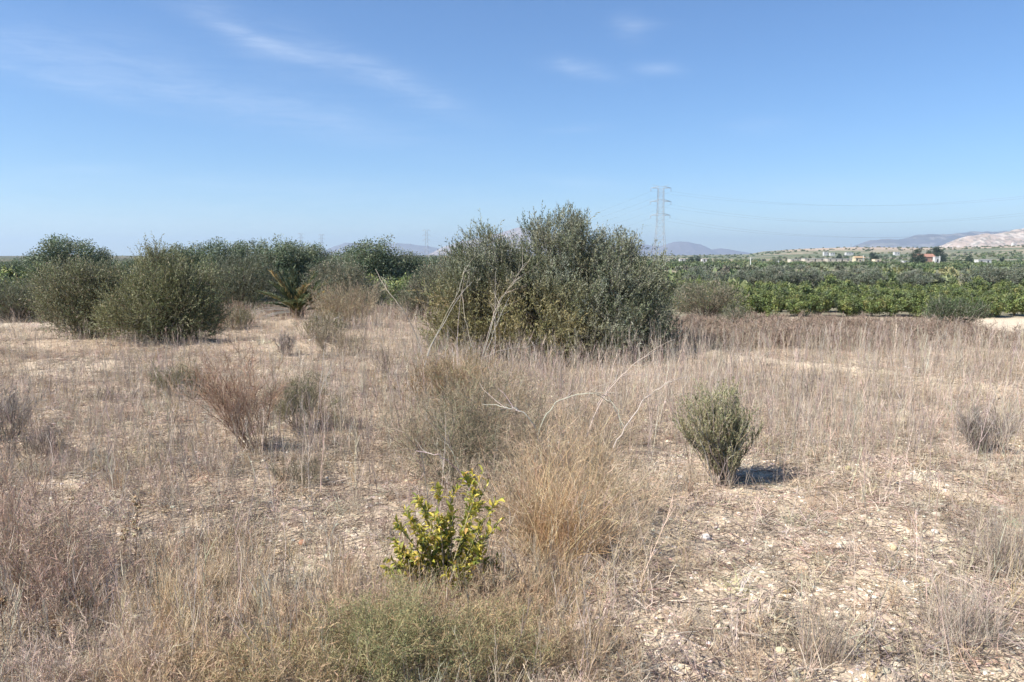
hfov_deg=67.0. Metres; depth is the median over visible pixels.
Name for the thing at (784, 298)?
orchard tree
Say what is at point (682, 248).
mountain
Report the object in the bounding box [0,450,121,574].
dry shrub
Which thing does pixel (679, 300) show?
orchard tree
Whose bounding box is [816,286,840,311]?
orchard tree
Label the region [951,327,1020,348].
scrub bush
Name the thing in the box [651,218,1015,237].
power line
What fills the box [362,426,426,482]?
dead stalk
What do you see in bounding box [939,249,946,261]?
round tree
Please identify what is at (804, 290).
orchard tree
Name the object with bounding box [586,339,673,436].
dead stalk
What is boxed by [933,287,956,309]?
orchard tree
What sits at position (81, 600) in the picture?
seed stalk
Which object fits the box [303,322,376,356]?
dry shrub
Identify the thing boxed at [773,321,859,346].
scrub bush
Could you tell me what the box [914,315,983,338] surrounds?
scrub bush
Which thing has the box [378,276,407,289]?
orchard tree
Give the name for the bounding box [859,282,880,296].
orchard tree
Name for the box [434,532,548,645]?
wispy bush
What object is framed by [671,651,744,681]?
fallen branch
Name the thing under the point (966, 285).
orchard tree
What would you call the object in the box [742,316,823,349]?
scrub bush
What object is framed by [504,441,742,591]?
wispy bush
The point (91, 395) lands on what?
dry shrub
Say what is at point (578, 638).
dry shrub
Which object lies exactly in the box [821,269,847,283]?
grey olive tree
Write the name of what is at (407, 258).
olive tree
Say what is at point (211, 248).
olive tree
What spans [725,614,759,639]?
rusty tuft
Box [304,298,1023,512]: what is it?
tall dry grass
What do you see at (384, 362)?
dead stalk
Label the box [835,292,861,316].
orchard tree
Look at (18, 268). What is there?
orchard tree
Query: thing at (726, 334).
scrub bush
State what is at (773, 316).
scrub bush
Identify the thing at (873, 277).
grey olive tree
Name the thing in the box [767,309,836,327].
scrub bush
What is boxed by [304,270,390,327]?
dry shrub
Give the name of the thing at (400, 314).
scrub bush
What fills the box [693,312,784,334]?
scrub bush
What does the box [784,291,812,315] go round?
orchard tree
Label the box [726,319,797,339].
scrub bush
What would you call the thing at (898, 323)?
scrub bush
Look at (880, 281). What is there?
orchard tree
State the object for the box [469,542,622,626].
straw tuft
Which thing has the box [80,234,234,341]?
olive shrub
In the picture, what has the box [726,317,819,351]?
scrub bush
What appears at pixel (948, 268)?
orchard
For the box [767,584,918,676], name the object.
grey tuft
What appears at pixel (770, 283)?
orchard tree
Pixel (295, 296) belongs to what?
fan palm
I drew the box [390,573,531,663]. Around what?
straw tuft
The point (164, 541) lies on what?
dead stalk
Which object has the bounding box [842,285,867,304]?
orchard tree
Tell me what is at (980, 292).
orchard tree
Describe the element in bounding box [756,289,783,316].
orchard tree
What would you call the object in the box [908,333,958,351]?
scrub bush
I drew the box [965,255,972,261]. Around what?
round tree
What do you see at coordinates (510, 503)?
wispy bush
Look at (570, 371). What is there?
dead stalk
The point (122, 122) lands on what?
sky
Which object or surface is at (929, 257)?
farmhouse
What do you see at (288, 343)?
dry shrub
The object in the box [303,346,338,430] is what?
dead stalk
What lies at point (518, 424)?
wispy bush
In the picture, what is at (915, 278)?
grey olive tree
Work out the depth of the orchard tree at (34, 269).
56.33 m
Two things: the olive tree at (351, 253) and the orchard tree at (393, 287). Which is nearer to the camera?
the orchard tree at (393, 287)
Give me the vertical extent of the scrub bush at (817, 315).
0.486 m
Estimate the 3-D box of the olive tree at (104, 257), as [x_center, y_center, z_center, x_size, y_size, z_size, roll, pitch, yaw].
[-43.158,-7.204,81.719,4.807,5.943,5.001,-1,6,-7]
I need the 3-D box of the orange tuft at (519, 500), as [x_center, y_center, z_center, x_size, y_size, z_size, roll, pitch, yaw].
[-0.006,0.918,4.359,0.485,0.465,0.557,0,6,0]
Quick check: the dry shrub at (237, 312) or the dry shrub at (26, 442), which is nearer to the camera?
the dry shrub at (26, 442)
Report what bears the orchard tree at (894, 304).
on the ground at (1010, 320)
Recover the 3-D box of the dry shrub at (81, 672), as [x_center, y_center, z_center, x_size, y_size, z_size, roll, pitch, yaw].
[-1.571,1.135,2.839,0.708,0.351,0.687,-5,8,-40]
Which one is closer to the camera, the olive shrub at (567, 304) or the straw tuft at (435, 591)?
the straw tuft at (435, 591)
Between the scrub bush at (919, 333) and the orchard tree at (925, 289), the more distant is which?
the orchard tree at (925, 289)
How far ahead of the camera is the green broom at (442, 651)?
2.92 m
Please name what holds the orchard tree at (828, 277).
on the ground at (1010, 320)
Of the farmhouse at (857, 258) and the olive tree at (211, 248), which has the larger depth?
the farmhouse at (857, 258)
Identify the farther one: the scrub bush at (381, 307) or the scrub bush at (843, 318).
the scrub bush at (381, 307)
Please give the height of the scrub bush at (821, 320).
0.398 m
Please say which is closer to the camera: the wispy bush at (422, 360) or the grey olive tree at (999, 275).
the wispy bush at (422, 360)
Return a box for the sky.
[0,0,1023,255]
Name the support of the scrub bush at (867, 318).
on the ground at (1010, 320)
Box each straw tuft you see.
[304,565,441,656]
[355,541,496,631]
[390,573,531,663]
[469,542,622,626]
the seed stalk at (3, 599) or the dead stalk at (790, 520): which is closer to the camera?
the seed stalk at (3, 599)
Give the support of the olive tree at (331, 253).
on the ground at (1010, 320)
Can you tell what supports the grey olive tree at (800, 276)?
on the ground at (1010, 320)
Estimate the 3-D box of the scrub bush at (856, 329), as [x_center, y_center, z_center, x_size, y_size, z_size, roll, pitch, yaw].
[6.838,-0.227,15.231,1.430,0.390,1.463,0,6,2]
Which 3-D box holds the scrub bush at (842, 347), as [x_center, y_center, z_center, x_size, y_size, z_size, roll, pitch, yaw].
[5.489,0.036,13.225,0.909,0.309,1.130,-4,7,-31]
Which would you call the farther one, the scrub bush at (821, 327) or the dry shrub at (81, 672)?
the scrub bush at (821, 327)
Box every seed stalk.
[0,585,7,634]
[10,556,25,600]
[56,614,71,647]
[66,496,74,523]
[70,592,84,622]
[119,524,129,566]
[129,494,143,596]
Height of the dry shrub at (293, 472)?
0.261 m
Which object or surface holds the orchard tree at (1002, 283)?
on the ground at (1010, 320)
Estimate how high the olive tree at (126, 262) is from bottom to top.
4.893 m
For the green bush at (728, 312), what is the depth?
16.68 m
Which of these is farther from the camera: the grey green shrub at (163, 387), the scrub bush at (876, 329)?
the scrub bush at (876, 329)
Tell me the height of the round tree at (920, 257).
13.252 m
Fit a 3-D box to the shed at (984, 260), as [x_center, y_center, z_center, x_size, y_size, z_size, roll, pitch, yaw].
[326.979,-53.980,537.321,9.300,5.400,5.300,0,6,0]
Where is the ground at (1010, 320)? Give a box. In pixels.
[0,246,1023,681]
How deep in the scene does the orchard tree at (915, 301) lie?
59.15 m
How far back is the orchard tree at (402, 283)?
50.16 m
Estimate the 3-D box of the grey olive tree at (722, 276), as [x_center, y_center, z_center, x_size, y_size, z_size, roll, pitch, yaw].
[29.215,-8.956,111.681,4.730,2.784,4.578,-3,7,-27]
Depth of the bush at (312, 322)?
13.55 m
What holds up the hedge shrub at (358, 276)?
on the ground at (1010, 320)
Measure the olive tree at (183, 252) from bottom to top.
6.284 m
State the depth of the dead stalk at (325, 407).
5.77 m
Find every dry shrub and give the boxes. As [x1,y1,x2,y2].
[0,375,61,441]
[0,427,71,464]
[0,479,137,610]
[0,581,192,681]
[76,598,278,681]
[84,385,149,402]
[149,328,295,451]
[212,297,249,329]
[260,446,332,487]
[272,330,295,355]
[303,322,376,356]
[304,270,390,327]
[370,342,398,373]
[499,592,681,681]
[798,367,818,399]
[942,392,1023,453]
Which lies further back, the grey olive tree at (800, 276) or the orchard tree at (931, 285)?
the grey olive tree at (800, 276)
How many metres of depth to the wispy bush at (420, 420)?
6.39 m
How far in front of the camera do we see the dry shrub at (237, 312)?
17.22 m
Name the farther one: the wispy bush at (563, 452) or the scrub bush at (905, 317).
the scrub bush at (905, 317)
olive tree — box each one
[0,258,14,268]
[5,256,23,269]
[14,250,39,271]
[21,232,89,272]
[54,238,105,276]
[85,245,124,275]
[113,256,142,275]
[130,247,169,278]
[150,241,198,282]
[180,240,209,277]
[189,236,254,273]
[215,240,249,258]
[229,238,285,299]
[250,233,309,301]
[275,240,331,289]
[294,241,331,291]
[324,249,339,259]
[324,249,351,283]
[336,240,395,279]
[350,233,411,282]
[382,249,428,284]
[405,257,434,277]
[420,254,446,270]
[680,266,713,281]
[702,270,731,283]
[726,269,750,280]
[740,267,766,286]
[762,263,797,284]
[780,263,813,285]
[798,267,827,288]
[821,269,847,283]
[837,267,866,285]
[853,266,888,287]
[895,268,934,286]
[919,272,944,287]
[957,264,999,288]
[980,267,1013,286]
[1001,263,1023,285]
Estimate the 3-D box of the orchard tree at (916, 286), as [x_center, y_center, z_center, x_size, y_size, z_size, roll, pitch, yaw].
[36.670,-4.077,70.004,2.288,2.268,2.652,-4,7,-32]
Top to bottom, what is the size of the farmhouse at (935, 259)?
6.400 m
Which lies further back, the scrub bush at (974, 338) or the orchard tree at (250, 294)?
the orchard tree at (250, 294)
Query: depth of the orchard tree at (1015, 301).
60.11 m
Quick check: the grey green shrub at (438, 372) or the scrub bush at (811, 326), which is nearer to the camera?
the grey green shrub at (438, 372)
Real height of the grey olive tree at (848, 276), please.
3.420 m
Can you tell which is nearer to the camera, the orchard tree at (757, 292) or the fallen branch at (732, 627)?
the fallen branch at (732, 627)
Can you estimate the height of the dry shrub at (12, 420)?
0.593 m
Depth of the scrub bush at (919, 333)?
13.85 m
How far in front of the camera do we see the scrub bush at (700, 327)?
15.39 m
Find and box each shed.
[787,259,800,261]
[801,259,823,261]
[824,259,851,261]
[974,259,991,262]
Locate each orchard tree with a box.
[0,264,21,281]
[0,273,34,316]
[2,266,55,281]
[23,260,70,302]
[208,266,264,308]
[362,273,389,292]
[374,283,400,312]
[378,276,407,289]
[391,277,419,297]
[398,273,420,287]
[658,280,679,306]
[670,293,693,311]
[692,277,712,307]
[706,287,734,313]
[725,280,738,290]
[731,283,743,310]
[734,284,761,316]
[752,280,768,290]
[752,289,761,311]
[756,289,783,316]
[757,281,781,292]
[774,281,789,290]
[774,287,795,311]
[783,283,810,296]
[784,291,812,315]
[793,283,816,300]
[799,279,815,289]
[809,285,836,315]
[812,282,832,292]
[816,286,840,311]
[818,273,843,291]
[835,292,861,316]
[836,279,858,295]
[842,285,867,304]
[855,287,886,315]
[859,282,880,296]
[868,286,887,299]
[875,279,886,288]
[883,280,906,295]
[883,287,909,316]
[896,282,912,291]
[905,289,933,317]
[906,284,930,293]
[920,286,940,309]
[925,283,940,291]
[928,283,951,296]
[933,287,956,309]
[949,277,959,286]
[949,282,965,297]
[956,287,987,307]
[960,281,985,295]
[965,275,990,292]
[974,289,982,297]
[980,294,1007,316]
[984,286,1005,296]
[989,285,1010,297]
[991,279,1013,289]
[1001,284,1023,315]
[1019,278,1023,287]
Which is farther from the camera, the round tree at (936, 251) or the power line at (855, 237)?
the round tree at (936, 251)
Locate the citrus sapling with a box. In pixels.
[379,464,505,600]
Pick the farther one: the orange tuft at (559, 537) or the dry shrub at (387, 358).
the dry shrub at (387, 358)
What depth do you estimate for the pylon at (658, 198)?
493.33 m
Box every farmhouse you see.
[852,256,864,261]
[913,254,935,262]
[933,257,940,262]
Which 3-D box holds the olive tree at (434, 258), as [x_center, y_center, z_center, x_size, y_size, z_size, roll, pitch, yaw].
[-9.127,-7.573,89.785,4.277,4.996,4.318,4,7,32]
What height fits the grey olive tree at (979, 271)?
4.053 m
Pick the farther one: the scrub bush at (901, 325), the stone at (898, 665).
the scrub bush at (901, 325)
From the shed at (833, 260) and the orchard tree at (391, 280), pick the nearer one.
the orchard tree at (391, 280)
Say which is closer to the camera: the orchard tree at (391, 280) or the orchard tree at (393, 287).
the orchard tree at (393, 287)
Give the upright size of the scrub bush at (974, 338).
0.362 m
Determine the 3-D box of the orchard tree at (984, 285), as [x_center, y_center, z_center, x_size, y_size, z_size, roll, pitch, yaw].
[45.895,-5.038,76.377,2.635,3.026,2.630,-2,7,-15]
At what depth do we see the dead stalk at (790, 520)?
4.10 m
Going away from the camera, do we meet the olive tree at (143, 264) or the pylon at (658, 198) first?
the olive tree at (143, 264)
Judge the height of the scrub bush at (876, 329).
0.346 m
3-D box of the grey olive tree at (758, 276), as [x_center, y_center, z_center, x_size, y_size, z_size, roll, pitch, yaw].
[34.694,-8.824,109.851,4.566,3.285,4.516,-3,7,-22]
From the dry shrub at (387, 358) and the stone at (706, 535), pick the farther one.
the dry shrub at (387, 358)
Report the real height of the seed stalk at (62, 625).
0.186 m
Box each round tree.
[869,251,879,261]
[909,248,926,262]
[925,245,941,260]
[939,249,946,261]
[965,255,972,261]
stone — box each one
[700,533,709,540]
[890,661,902,667]
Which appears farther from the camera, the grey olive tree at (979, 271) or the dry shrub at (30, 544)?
the grey olive tree at (979, 271)
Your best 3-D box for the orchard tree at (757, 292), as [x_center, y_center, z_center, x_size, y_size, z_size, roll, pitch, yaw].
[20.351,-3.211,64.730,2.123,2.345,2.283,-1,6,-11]
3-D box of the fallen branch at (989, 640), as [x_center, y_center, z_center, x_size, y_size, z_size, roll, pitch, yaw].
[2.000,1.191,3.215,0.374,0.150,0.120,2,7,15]
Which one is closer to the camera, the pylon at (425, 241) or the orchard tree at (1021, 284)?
the orchard tree at (1021, 284)
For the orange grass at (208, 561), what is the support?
on the ground at (1010, 320)
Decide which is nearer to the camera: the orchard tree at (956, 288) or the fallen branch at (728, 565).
the fallen branch at (728, 565)
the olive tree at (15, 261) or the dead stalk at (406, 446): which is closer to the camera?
the dead stalk at (406, 446)
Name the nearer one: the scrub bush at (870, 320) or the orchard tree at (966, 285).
the scrub bush at (870, 320)
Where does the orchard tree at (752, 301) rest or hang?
on the ground at (1010, 320)
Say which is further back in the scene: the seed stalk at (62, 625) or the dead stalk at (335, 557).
the dead stalk at (335, 557)
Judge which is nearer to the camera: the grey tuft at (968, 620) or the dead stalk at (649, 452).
the grey tuft at (968, 620)
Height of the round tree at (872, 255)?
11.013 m
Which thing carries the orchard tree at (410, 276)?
on the ground at (1010, 320)
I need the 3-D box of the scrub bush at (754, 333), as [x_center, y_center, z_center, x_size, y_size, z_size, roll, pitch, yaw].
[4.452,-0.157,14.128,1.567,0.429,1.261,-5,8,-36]
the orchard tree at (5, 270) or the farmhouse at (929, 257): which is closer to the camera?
the orchard tree at (5, 270)
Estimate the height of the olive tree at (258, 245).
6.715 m
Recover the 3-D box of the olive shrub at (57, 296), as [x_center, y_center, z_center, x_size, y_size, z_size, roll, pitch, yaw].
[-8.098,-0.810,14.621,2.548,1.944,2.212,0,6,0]
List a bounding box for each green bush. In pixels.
[716,302,758,322]
[913,292,995,327]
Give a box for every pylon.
[424,230,428,256]
[650,185,670,260]
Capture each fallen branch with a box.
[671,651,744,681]
[711,559,746,576]
[722,619,766,644]
[746,643,832,677]
[762,610,797,631]
[872,645,887,672]
[880,637,1012,657]
[885,566,930,572]
[947,638,1023,643]
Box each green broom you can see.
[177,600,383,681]
[282,567,513,681]
[375,575,575,681]
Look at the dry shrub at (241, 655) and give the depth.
2.77 m
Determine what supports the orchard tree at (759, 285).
on the ground at (1010, 320)
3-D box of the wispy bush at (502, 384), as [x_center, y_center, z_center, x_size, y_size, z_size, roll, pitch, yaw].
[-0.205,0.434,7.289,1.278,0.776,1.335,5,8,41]
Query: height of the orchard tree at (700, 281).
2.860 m
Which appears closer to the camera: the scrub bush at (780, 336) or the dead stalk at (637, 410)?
the dead stalk at (637, 410)
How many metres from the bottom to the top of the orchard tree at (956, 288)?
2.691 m
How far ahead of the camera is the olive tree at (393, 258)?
73.11 m
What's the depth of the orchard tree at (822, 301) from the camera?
60.17 m
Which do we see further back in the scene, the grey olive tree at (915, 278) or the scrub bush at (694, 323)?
the grey olive tree at (915, 278)
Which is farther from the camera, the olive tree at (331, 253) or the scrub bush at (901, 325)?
the olive tree at (331, 253)
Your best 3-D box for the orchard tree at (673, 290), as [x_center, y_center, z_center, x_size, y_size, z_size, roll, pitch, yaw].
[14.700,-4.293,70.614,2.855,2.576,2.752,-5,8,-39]
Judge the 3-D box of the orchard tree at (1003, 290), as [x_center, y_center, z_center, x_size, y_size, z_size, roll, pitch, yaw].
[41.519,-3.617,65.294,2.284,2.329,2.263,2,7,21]
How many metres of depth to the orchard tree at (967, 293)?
59.49 m
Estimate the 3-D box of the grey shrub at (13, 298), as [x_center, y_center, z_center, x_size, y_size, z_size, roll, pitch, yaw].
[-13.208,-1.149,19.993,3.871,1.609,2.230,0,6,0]
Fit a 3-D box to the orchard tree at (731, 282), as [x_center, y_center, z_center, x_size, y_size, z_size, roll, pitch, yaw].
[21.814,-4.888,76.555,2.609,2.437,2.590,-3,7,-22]
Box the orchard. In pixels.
[0,245,1023,298]
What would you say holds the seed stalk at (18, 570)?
on the ground at (1010, 320)
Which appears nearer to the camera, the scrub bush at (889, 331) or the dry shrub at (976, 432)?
the dry shrub at (976, 432)
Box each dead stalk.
[154,394,242,441]
[154,487,195,589]
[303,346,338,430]
[312,526,353,575]
[321,354,344,467]
[346,340,398,421]
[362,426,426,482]
[377,272,426,371]
[413,415,469,489]
[419,256,474,388]
[479,248,533,386]
[480,384,543,475]
[533,382,623,471]
[557,336,575,429]
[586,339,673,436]
[592,376,687,447]
[631,415,657,509]
[647,453,682,534]
[768,477,799,552]
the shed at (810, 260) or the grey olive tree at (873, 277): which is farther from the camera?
the shed at (810, 260)
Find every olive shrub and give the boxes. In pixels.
[14,247,143,339]
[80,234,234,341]
[406,200,695,363]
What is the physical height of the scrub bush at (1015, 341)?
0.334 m
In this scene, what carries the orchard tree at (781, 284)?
on the ground at (1010, 320)
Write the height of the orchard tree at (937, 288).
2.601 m
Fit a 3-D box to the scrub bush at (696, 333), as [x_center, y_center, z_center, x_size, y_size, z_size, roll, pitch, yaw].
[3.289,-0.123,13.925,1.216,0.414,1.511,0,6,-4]
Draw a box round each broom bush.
[218,302,262,330]
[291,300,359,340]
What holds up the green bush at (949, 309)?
on the ground at (1010, 320)
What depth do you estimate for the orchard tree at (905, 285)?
75.70 m
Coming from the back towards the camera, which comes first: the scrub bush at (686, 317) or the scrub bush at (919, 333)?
the scrub bush at (686, 317)
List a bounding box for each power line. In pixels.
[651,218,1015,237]
[676,219,1017,237]
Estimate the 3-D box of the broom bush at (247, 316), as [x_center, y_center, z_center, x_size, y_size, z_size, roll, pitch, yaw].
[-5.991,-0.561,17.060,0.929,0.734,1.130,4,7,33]
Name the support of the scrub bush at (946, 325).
on the ground at (1010, 320)
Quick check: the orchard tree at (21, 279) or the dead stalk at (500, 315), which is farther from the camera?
the orchard tree at (21, 279)
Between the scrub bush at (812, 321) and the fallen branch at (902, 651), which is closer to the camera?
the fallen branch at (902, 651)
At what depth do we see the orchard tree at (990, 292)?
70.23 m
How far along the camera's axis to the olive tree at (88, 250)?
78.86 m
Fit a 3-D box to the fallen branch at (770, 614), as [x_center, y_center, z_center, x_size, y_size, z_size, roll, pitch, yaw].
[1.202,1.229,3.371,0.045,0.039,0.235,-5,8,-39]
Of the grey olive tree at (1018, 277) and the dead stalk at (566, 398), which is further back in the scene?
the grey olive tree at (1018, 277)
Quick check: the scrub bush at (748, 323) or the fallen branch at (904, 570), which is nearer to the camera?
the fallen branch at (904, 570)
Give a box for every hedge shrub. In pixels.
[194,247,284,312]
[299,252,398,310]
[391,247,449,321]
[662,274,753,322]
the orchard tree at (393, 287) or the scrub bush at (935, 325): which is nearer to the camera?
the scrub bush at (935, 325)
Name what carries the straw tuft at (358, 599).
on the ground at (1010, 320)
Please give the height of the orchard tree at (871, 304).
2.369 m
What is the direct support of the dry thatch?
on the ground at (1010, 320)
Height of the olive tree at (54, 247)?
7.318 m
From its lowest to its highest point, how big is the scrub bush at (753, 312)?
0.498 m
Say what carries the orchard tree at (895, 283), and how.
on the ground at (1010, 320)
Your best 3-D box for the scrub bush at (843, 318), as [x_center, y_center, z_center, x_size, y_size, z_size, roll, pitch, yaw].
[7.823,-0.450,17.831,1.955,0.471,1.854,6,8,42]
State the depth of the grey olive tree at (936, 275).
108.59 m
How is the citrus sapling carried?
on the ground at (1010, 320)
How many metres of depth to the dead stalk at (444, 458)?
4.54 m
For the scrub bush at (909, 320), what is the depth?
16.49 m
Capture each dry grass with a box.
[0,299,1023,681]
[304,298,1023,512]
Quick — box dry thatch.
[0,310,1023,681]
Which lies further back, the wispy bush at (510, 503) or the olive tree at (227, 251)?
the olive tree at (227, 251)
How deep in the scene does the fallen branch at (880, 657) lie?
3.08 m
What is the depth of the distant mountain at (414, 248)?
11925.30 m
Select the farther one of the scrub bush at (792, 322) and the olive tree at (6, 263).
the olive tree at (6, 263)
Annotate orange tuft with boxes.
[420,421,698,573]
[480,463,552,543]
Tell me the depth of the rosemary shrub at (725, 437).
5.31 m
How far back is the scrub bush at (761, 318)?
16.43 m
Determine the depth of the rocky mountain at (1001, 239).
4992.68 m
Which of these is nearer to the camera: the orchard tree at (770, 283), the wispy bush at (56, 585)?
the wispy bush at (56, 585)
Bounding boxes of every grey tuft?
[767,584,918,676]
[857,543,1023,677]
[948,494,1023,585]
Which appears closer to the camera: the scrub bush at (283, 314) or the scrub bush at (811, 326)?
the scrub bush at (811, 326)
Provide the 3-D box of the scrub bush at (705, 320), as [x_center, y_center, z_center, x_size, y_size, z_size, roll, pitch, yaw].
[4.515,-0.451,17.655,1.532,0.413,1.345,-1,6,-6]
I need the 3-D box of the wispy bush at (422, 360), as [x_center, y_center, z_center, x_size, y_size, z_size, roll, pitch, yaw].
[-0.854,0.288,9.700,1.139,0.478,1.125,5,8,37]
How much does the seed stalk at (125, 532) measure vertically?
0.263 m
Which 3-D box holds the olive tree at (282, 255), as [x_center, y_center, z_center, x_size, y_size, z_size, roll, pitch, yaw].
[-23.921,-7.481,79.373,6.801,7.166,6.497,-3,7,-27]
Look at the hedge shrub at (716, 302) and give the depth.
29.67 m
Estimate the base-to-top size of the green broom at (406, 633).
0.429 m
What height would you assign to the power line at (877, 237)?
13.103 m
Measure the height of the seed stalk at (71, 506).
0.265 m
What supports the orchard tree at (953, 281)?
on the ground at (1010, 320)
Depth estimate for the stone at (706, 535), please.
4.33 m
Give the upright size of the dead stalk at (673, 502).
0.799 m
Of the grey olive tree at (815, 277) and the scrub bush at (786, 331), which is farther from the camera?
the grey olive tree at (815, 277)
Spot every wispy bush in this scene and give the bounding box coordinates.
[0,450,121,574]
[0,522,152,639]
[123,534,278,633]
[226,552,399,648]
[366,390,463,466]
[403,350,489,382]
[404,347,558,434]
[405,441,603,544]
[420,357,637,473]
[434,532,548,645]
[448,376,731,534]
[465,563,615,670]
[502,364,657,459]
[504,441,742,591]
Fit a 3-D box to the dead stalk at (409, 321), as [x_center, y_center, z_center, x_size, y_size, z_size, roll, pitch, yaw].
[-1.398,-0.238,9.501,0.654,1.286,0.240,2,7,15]
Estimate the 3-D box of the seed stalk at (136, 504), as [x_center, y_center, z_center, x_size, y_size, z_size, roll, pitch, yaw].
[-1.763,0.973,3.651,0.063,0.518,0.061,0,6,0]
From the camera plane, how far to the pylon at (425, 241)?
1318.89 m
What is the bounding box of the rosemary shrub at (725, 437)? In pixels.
[669,376,763,487]
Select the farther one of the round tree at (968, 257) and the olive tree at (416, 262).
the round tree at (968, 257)
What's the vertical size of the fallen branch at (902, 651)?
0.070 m
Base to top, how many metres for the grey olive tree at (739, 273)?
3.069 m
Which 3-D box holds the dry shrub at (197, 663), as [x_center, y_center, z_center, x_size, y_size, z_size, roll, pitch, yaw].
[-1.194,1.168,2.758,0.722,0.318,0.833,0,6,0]
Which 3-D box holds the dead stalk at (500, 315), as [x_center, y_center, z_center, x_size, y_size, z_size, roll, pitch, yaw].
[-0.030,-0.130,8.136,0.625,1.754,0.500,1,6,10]
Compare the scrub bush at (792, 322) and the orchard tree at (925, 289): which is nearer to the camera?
the scrub bush at (792, 322)
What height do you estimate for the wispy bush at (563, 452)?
0.981 m
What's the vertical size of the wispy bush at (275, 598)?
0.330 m
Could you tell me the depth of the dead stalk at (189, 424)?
6.44 m
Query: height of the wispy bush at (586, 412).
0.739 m
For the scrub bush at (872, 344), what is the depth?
13.03 m
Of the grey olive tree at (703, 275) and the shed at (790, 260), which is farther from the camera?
the shed at (790, 260)
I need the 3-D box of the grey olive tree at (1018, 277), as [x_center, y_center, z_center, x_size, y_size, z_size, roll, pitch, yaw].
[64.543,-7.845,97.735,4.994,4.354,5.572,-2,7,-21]
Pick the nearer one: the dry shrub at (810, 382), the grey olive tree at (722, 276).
the dry shrub at (810, 382)
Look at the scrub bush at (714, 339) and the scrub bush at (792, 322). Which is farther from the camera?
the scrub bush at (792, 322)
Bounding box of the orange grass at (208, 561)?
[67,506,624,681]
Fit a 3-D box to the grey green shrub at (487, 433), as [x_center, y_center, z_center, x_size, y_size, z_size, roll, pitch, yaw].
[-0.362,0.546,5.373,1.433,1.013,1.349,0,6,0]
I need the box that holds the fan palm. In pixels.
[251,265,333,319]
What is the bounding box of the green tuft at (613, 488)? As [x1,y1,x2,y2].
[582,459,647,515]
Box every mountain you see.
[323,243,439,255]
[428,227,561,254]
[638,242,752,255]
[852,231,1007,247]
[939,228,1023,247]
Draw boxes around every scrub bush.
[258,302,288,316]
[374,304,397,314]
[386,311,415,321]
[644,310,695,323]
[665,324,721,345]
[671,319,733,336]
[672,312,730,331]
[676,323,742,348]
[689,313,726,327]
[692,316,741,333]
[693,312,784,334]
[704,327,780,347]
[708,306,774,319]
[710,314,790,335]
[719,313,779,327]
[721,323,781,344]
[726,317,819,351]
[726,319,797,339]
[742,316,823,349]
[743,310,792,320]
[755,312,808,327]
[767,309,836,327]
[767,315,820,329]
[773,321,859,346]
[779,321,813,334]
[786,322,851,339]
[806,311,862,324]
[807,315,836,328]
[807,336,862,350]
[810,323,862,341]
[815,312,874,325]
[820,315,871,332]
[827,321,887,338]
[832,330,886,347]
[840,313,907,331]
[844,334,902,352]
[850,311,883,322]
[850,323,909,338]
[856,323,939,350]
[863,317,939,336]
[869,316,956,344]
[869,318,916,332]
[874,313,939,326]
[880,312,929,321]
[894,317,986,335]
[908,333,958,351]
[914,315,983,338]
[921,321,1001,341]
[942,327,1002,348]
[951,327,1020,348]
[956,323,1023,347]
[1001,332,1023,350]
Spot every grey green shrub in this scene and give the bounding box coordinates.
[144,357,216,400]
[259,363,352,428]
[366,350,562,504]
[378,343,521,415]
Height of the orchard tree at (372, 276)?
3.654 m
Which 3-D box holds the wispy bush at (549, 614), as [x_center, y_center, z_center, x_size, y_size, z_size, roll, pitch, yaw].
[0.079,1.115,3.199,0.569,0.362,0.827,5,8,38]
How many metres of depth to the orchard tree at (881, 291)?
65.16 m
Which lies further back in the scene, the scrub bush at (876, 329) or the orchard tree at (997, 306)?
the orchard tree at (997, 306)
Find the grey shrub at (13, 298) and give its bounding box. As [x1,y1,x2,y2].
[0,271,66,322]
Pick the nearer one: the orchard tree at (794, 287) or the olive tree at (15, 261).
the orchard tree at (794, 287)
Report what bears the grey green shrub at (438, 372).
on the ground at (1010, 320)
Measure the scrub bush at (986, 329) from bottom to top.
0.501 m
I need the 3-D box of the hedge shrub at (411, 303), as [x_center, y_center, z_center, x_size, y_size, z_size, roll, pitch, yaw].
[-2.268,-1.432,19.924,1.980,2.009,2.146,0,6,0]
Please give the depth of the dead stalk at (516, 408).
4.57 m
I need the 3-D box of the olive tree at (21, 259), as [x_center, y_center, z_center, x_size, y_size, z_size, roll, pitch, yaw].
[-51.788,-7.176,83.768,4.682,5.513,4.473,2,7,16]
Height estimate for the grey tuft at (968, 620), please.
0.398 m
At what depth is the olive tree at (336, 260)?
77.29 m
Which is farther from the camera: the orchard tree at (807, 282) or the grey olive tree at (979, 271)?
the grey olive tree at (979, 271)
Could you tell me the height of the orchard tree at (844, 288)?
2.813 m
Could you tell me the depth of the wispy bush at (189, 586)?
3.48 m
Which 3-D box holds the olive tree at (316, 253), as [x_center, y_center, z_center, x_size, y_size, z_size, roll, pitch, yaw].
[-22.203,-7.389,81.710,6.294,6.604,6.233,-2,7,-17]
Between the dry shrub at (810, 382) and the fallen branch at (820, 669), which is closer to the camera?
the fallen branch at (820, 669)
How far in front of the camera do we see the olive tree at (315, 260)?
78.99 m

